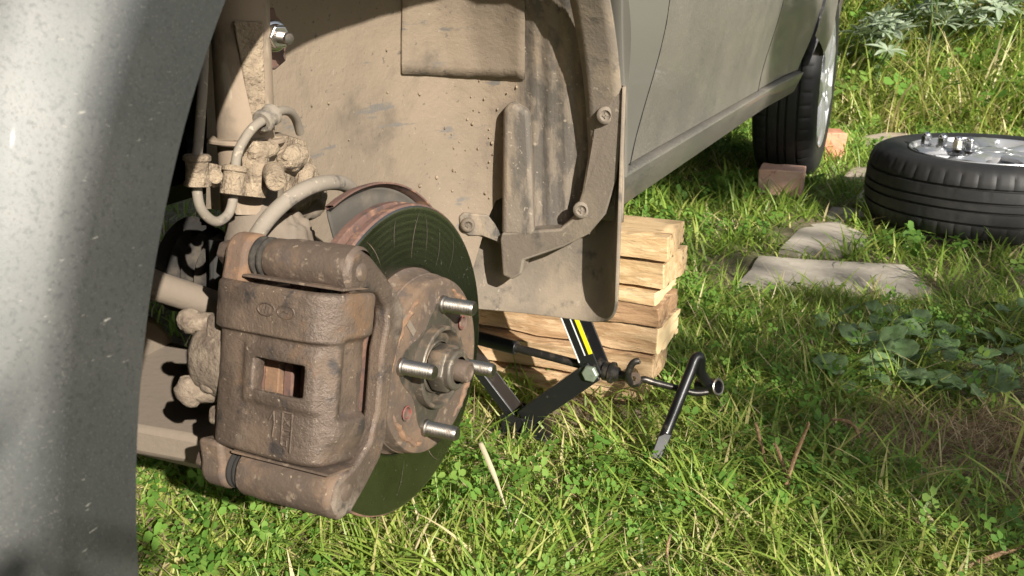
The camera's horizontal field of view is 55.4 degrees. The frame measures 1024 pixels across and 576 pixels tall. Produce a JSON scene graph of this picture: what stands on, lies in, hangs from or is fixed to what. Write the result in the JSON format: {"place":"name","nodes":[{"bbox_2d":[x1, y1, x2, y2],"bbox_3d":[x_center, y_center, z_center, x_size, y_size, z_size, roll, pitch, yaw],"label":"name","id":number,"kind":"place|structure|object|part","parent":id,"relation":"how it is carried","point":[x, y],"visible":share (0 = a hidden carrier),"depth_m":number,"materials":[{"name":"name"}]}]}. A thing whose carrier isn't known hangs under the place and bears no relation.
{"place":"outdoors","nodes":[
{"label":"outdoors","id":0,"kind":"place"},
{"bbox_2d":[136,0,1023,575],"bbox_3d":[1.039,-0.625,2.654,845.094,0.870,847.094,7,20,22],"label":"ground","id":1,"kind":"structure","parent":0,"point":[734,262],"depth_m":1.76,"materials":[{"name":"green plant"}]},
{"bbox_2d":[0,0,842,575],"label":"parked car","id":2,"kind":"object","parent":1,"relation":"on","point":[400,194],"visible":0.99,"depth_m":0.75,"materials":[{"name":"grey paint"}]},
{"bbox_3d":[0.398,-0.546,1.579,0.111,0.530,1.173,7,20,22],"label":"door","id":3,"kind":"part","parent":2,"relation":"part of","materials":[{"name":"grey paint"}]},
{"bbox_3d":[0.734,-0.793,2.344,0.114,0.540,1.041,7,20,22],"label":"door","id":4,"kind":"part","parent":2,"relation":"part of","materials":[{"name":"grey paint"}]},
{"bbox_2d":[478,442,518,542],"bbox_3d":[-0.011,0.259,1.202,0.007,0.054,0.211,-6,19,-17],"label":"dry straw","id":5,"kind":"object","parent":1,"relation":"on","point":[488,460],"visible":0.77,"depth_m":1.24,"materials":[{"name":"beige plant"}]},
{"bbox_2d":[474,318,640,441],"bbox_3d":[0.038,0.034,1.397,0.317,0.375,0.076,7,20,22],"label":"scissor jack","id":6,"kind":"object","parent":1,"relation":"on","point":[591,363],"visible":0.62,"depth_m":1.41,"materials":[{"name":"black metal"}]},
{"bbox_2d":[624,357,707,395],"bbox_3d":[0.213,0.120,1.358,0.123,0.069,0.031,-5,19,-15],"label":"crank rod","id":7,"kind":"object","parent":6,"relation":"attached to","point":[633,362],"visible":0.93,"depth_m":1.36,"materials":[{"name":"metal"}]},
{"bbox_2d":[474,360,650,403],"bbox_3d":[0.082,0.141,1.632,0.305,0.033,0.106,6,19,17],"label":"wood block","id":8,"kind":"object","parent":1,"relation":"on","point":[545,375],"depth_m":1.59,"materials":[{"name":"brown wood"}]},
{"bbox_2d":[478,324,666,379],"bbox_3d":[0.075,0.096,1.631,0.354,0.044,0.106,7,19,20],"label":"wood block","id":9,"kind":"object","parent":8,"relation":"on","point":[651,365],"depth_m":1.59,"materials":[{"name":"beige wood"}]},
{"bbox_2d":[479,308,679,353],"bbox_3d":[0.103,0.046,1.632,0.335,0.047,0.115,9,20,25],"label":"wood block","id":10,"kind":"object","parent":9,"relation":"on","point":[635,337],"depth_m":1.56,"materials":[{"name":"beige wood"}]},
{"bbox_2d":[608,288,677,326],"bbox_3d":[0.098,0.011,1.604,0.331,0.036,0.115,7,20,22],"label":"wood block","id":11,"kind":"object","parent":10,"relation":"on","point":[647,315],"depth_m":1.51,"materials":[{"name":"brown wood"}]},
{"bbox_2d":[618,278,675,305],"bbox_3d":[0.085,-0.021,1.610,0.355,0.022,0.120,8,20,24],"label":"wood block","id":12,"kind":"object","parent":11,"relation":"on","point":[640,294],"depth_m":1.50,"materials":[{"name":"beige wood"}]},
{"bbox_2d":[619,245,687,288],"bbox_3d":[0.111,-0.056,1.599,0.332,0.044,0.125,9,20,25],"label":"wood block","id":13,"kind":"object","parent":12,"relation":"on","point":[649,273],"depth_m":1.50,"materials":[{"name":"beige wood"}]},
{"bbox_2d":[620,215,683,261],"bbox_3d":[0.094,-0.094,1.572,0.353,0.041,0.128,7,20,22],"label":"wood block","id":14,"kind":"object","parent":13,"relation":"on","point":[657,239],"depth_m":1.48,"materials":[{"name":"beige wood"}]},
{"bbox_2d":[136,0,1023,575],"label":"clover","id":15,"kind":"object","parent":1,"relation":"on","point":[192,474],"visible":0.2,"depth_m":1.30,"materials":[{"name":"green plant"}]},
{"bbox_2d":[136,0,1023,575],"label":"dry stems","id":16,"kind":"object","parent":1,"relation":"on","point":[986,444],"visible":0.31,"depth_m":1.41,"materials":[{"name":"plant"}]},
{"bbox_2d":[666,534,671,575],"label":"seed stalk","id":17,"kind":"object","parent":1,"relation":"on","point":[667,544],"visible":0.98,"depth_m":1.09,"materials":[{"name":"plant"}]},
{"bbox_2d":[651,351,723,459],"bbox_3d":[0.234,0.157,1.358,0.152,0.131,0.043,-16,24,-40],"label":"lug wrench","id":18,"kind":"object","parent":1,"relation":"on","point":[696,363],"visible":0.98,"depth_m":1.34,"materials":[{"name":"black metal"}]},
{"bbox_2d":[754,422,767,465],"bbox_3d":[0.334,0.211,1.308,0.025,0.063,0.010,7,20,22],"label":"seed stalk","id":19,"kind":"object","parent":1,"relation":"on","point":[759,439],"visible":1,"depth_m":1.30,"materials":[{"name":"plant"}]},
{"bbox_2d":[773,441,789,489],"bbox_3d":[0.349,0.226,1.260,0.026,0.064,0.017,7,20,22],"label":"seed stalk","id":20,"kind":"object","parent":1,"relation":"on","point":[782,461],"visible":0.94,"depth_m":1.26,"materials":[{"name":"plant"}]},
{"bbox_2d":[757,163,805,196],"bbox_3d":[0.817,-0.328,2.958,0.137,0.082,0.107,7,20,22],"label":"brick","id":21,"kind":"object","parent":1,"relation":"on","point":[782,175],"visible":0.78,"depth_m":2.92,"materials":[{"name":"brown brick"}]},
{"bbox_2d":[785,422,809,489],"bbox_3d":[0.362,0.212,1.238,0.027,0.104,0.007,17,25,42],"label":"seed stalk","id":22,"kind":"object","parent":1,"relation":"on","point":[796,453],"visible":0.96,"depth_m":1.24,"materials":[{"name":"plant"}]},
{"bbox_2d":[779,222,876,258],"bbox_3d":[0.818,-0.114,2.485,0.226,0.032,0.365,7,20,22],"label":"stepping stone","id":23,"kind":"object","parent":1,"relation":"on","point":[803,238],"visible":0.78,"depth_m":2.46,"materials":[{"name":"grey stone"}]},
{"bbox_2d":[823,128,846,160],"bbox_3d":[1.125,-0.513,3.509,0.124,0.110,0.114,1,18,5],"label":"brick","id":24,"kind":"object","parent":1,"relation":"on","point":[835,135],"visible":0.38,"depth_m":3.45,"materials":[{"name":"brick"}]},
{"bbox_2d":[814,304,859,329],"bbox_3d":[0.610,0.058,1.836,0.086,0.033,0.115,7,20,22],"label":"plantain","id":25,"kind":"object","parent":1,"relation":"on","point":[820,322],"visible":0.89,"depth_m":1.84,"materials":[{"name":"green plant"}]},
{"bbox_2d":[737,256,939,301],"bbox_3d":[0.709,-0.013,2.177,0.434,0.032,0.281,3,19,10],"label":"stepping stone","id":26,"kind":"object","parent":1,"relation":"on","point":[822,269],"visible":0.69,"depth_m":2.18,"materials":[{"name":"grey stone"}]},
{"bbox_2d":[830,418,859,457],"bbox_3d":[0.466,0.214,1.346,0.031,0.054,0.063,-4,19,-12],"label":"seed stalk","id":27,"kind":"object","parent":1,"relation":"on","point":[854,426],"visible":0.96,"depth_m":1.35,"materials":[{"name":"plant"}]},
{"bbox_2d":[827,207,864,222],"bbox_3d":[0.930,-0.192,2.720,0.101,0.032,0.185,7,20,22],"label":"stepping stone","id":28,"kind":"object","parent":1,"relation":"on","point":[833,210],"visible":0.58,"depth_m":2.72,"materials":[{"name":"grey stone"}]},
{"bbox_2d":[810,352,894,390],"bbox_3d":[0.559,0.134,1.608,0.131,0.042,0.123,7,20,22],"label":"plantain","id":29,"kind":"object","parent":1,"relation":"on","point":[830,358],"visible":0.76,"depth_m":1.60,"materials":[{"name":"green plant"}]},
{"bbox_2d":[843,167,865,182],"bbox_3d":[1.173,-0.372,3.269,0.108,0.031,0.266,7,20,22],"label":"stepping stone","id":30,"kind":"object","parent":1,"relation":"on","point":[851,174],"visible":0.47,"depth_m":3.25,"materials":[{"name":"grey stone"}]},
{"bbox_2d":[857,189,863,204],"bbox_3d":[1.076,-0.263,2.938,0.081,0.031,0.239,7,20,22],"label":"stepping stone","id":31,"kind":"object","parent":1,"relation":"on","point":[860,196],"visible":0.09,"depth_m":2.93,"materials":[{"name":"grey stone"}]},
{"bbox_2d":[841,0,882,22],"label":"lupine","id":32,"kind":"object","parent":1,"relation":"on","point":[857,6],"visible":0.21,"depth_m":4.67,"materials":[{"name":"green plant"}]},
{"bbox_2d":[836,322,907,352],"bbox_3d":[0.635,0.092,1.716,0.146,0.048,0.118,-15,23,-38],"label":"plantain","id":33,"kind":"object","parent":1,"relation":"on","point":[888,336],"visible":0.94,"depth_m":1.72,"materials":[{"name":"green plant"}]},
{"bbox_2d":[838,2,926,90],"bbox_3d":[1.620,-1.071,4.380,0.425,0.411,0.443,7,20,22],"label":"lupine","id":34,"kind":"object","parent":1,"relation":"on","point":[895,30],"visible":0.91,"depth_m":4.30,"materials":[{"name":"green plant"}]},
{"bbox_2d":[860,132,910,147],"bbox_3d":[1.504,-0.575,3.885,0.220,0.032,0.446,7,20,22],"label":"stepping stone","id":35,"kind":"object","parent":1,"relation":"on","point":[884,134],"visible":0.26,"depth_m":3.98,"materials":[{"name":"grey stone"}]},
{"bbox_2d":[749,0,1023,135],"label":"bank grass","id":36,"kind":"structure","parent":1,"relation":"on","point":[952,99],"depth_m":4.21,"materials":[{"name":"green plant"}]},
{"bbox_2d":[864,300,911,323],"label":"plantain","id":37,"kind":"object","parent":1,"relation":"on","point":[872,305],"visible":0.7,"depth_m":1.87,"materials":[{"name":"green plant"}]},
{"bbox_2d":[859,337,958,385],"bbox_3d":[0.664,0.121,1.618,0.124,0.057,0.156,-7,20,-22],"label":"plantain","id":38,"kind":"object","parent":1,"relation":"on","point":[910,348],"visible":0.88,"depth_m":1.65,"materials":[{"name":"green plant"}]},
{"bbox_2d":[896,307,961,338],"bbox_3d":[0.766,0.077,1.793,0.103,0.036,0.136,15,23,38],"label":"plantain","id":39,"kind":"object","parent":1,"relation":"on","point":[927,315],"visible":0.84,"depth_m":1.80,"materials":[{"name":"green plant"}]},
{"bbox_2d":[880,0,1004,65],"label":"lupine","id":40,"kind":"object","parent":1,"relation":"on","point":[943,12],"visible":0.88,"depth_m":4.38,"materials":[{"name":"green plant"}]},
{"bbox_2d":[905,370,979,393],"bbox_3d":[0.686,0.152,1.553,0.109,0.041,0.090,12,21,31],"label":"plantain","id":41,"kind":"object","parent":1,"relation":"on","point":[945,384],"visible":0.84,"depth_m":1.54,"materials":[{"name":"green plant"}]},
{"bbox_2d":[864,133,1023,245],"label":"loose wheel","id":42,"kind":"object","parent":1,"relation":"on","point":[933,188],"visible":0.94,"depth_m":2.39,"materials":[{"name":"rubber"}]},
{"bbox_2d":[920,132,931,146],"bbox_3d":[1.104,-0.395,2.599,0.030,0.043,0.030,4,19,11],"label":"lug nut","id":43,"kind":"object","parent":42,"relation":"on","point":[926,139],"visible":0.94,"depth_m":2.59,"materials":[{"name":"silver metal"}]},
{"bbox_2d":[935,133,947,148],"bbox_3d":[1.124,-0.382,2.550,0.030,0.043,0.030,-3,21,-17],"label":"lug nut","id":44,"kind":"object","parent":42,"relation":"on","point":[942,140],"visible":0.98,"depth_m":2.54,"materials":[{"name":"silver metal"}]},
{"bbox_2d":[951,136,962,152],"bbox_3d":[1.148,-0.370,2.513,0.030,0.043,0.030,2,14,-1],"label":"lug nut","id":45,"kind":"object","parent":42,"relation":"on","point":[957,145],"visible":1,"depth_m":2.50,"materials":[{"name":"silver metal"}]},
{"bbox_2d":[963,137,975,153],"bbox_3d":[1.174,-0.367,2.503,0.030,0.043,0.030,-16,29,-25],"label":"lug nut","id":46,"kind":"object","parent":42,"relation":"on","point":[969,145],"visible":1,"depth_m":2.50,"materials":[{"name":"silver metal"}]},
{"bbox_2d":[929,338,1001,371],"bbox_3d":[0.776,0.117,1.685,0.120,0.032,0.090,13,22,34],"label":"plantain","id":47,"kind":"object","parent":1,"relation":"on","point":[957,343],"visible":0.81,"depth_m":1.67,"materials":[{"name":"green plant"}]},
{"bbox_2d":[927,369,1021,397],"bbox_3d":[0.740,0.147,1.556,0.101,0.046,0.157,-16,24,-40],"label":"plantain","id":48,"kind":"object","parent":1,"relation":"on","point":[1002,385],"visible":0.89,"depth_m":1.55,"materials":[{"name":"green plant"}]},
{"bbox_2d":[940,0,1023,46],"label":"lupine","id":49,"kind":"object","parent":1,"relation":"on","point":[1001,10],"visible":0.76,"depth_m":4.33,"materials":[{"name":"green plant"}]},
{"bbox_2d":[956,545,1023,572],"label":"seed stalk","id":50,"kind":"object","parent":1,"relation":"on","point":[992,556],"visible":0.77,"depth_m":1.11,"materials":[{"name":"plant"}]},
{"bbox_2d":[965,326,1023,355],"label":"plantain","id":51,"kind":"object","parent":1,"relation":"on","point":[1008,351],"visible":0.96,"depth_m":1.75,"materials":[{"name":"green plant"}]},
{"bbox_2d":[981,298,1023,325],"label":"plantain","id":52,"kind":"object","parent":1,"relation":"on","point":[999,307],"visible":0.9,"depth_m":1.86,"materials":[{"name":"green plant"}]},
{"bbox_2d":[995,362,1023,382],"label":"plantain","id":53,"kind":"object","parent":1,"relation":"on","point":[1005,367],"visible":0.83,"depth_m":1.59,"materials":[{"name":"green plant"}]}
]}

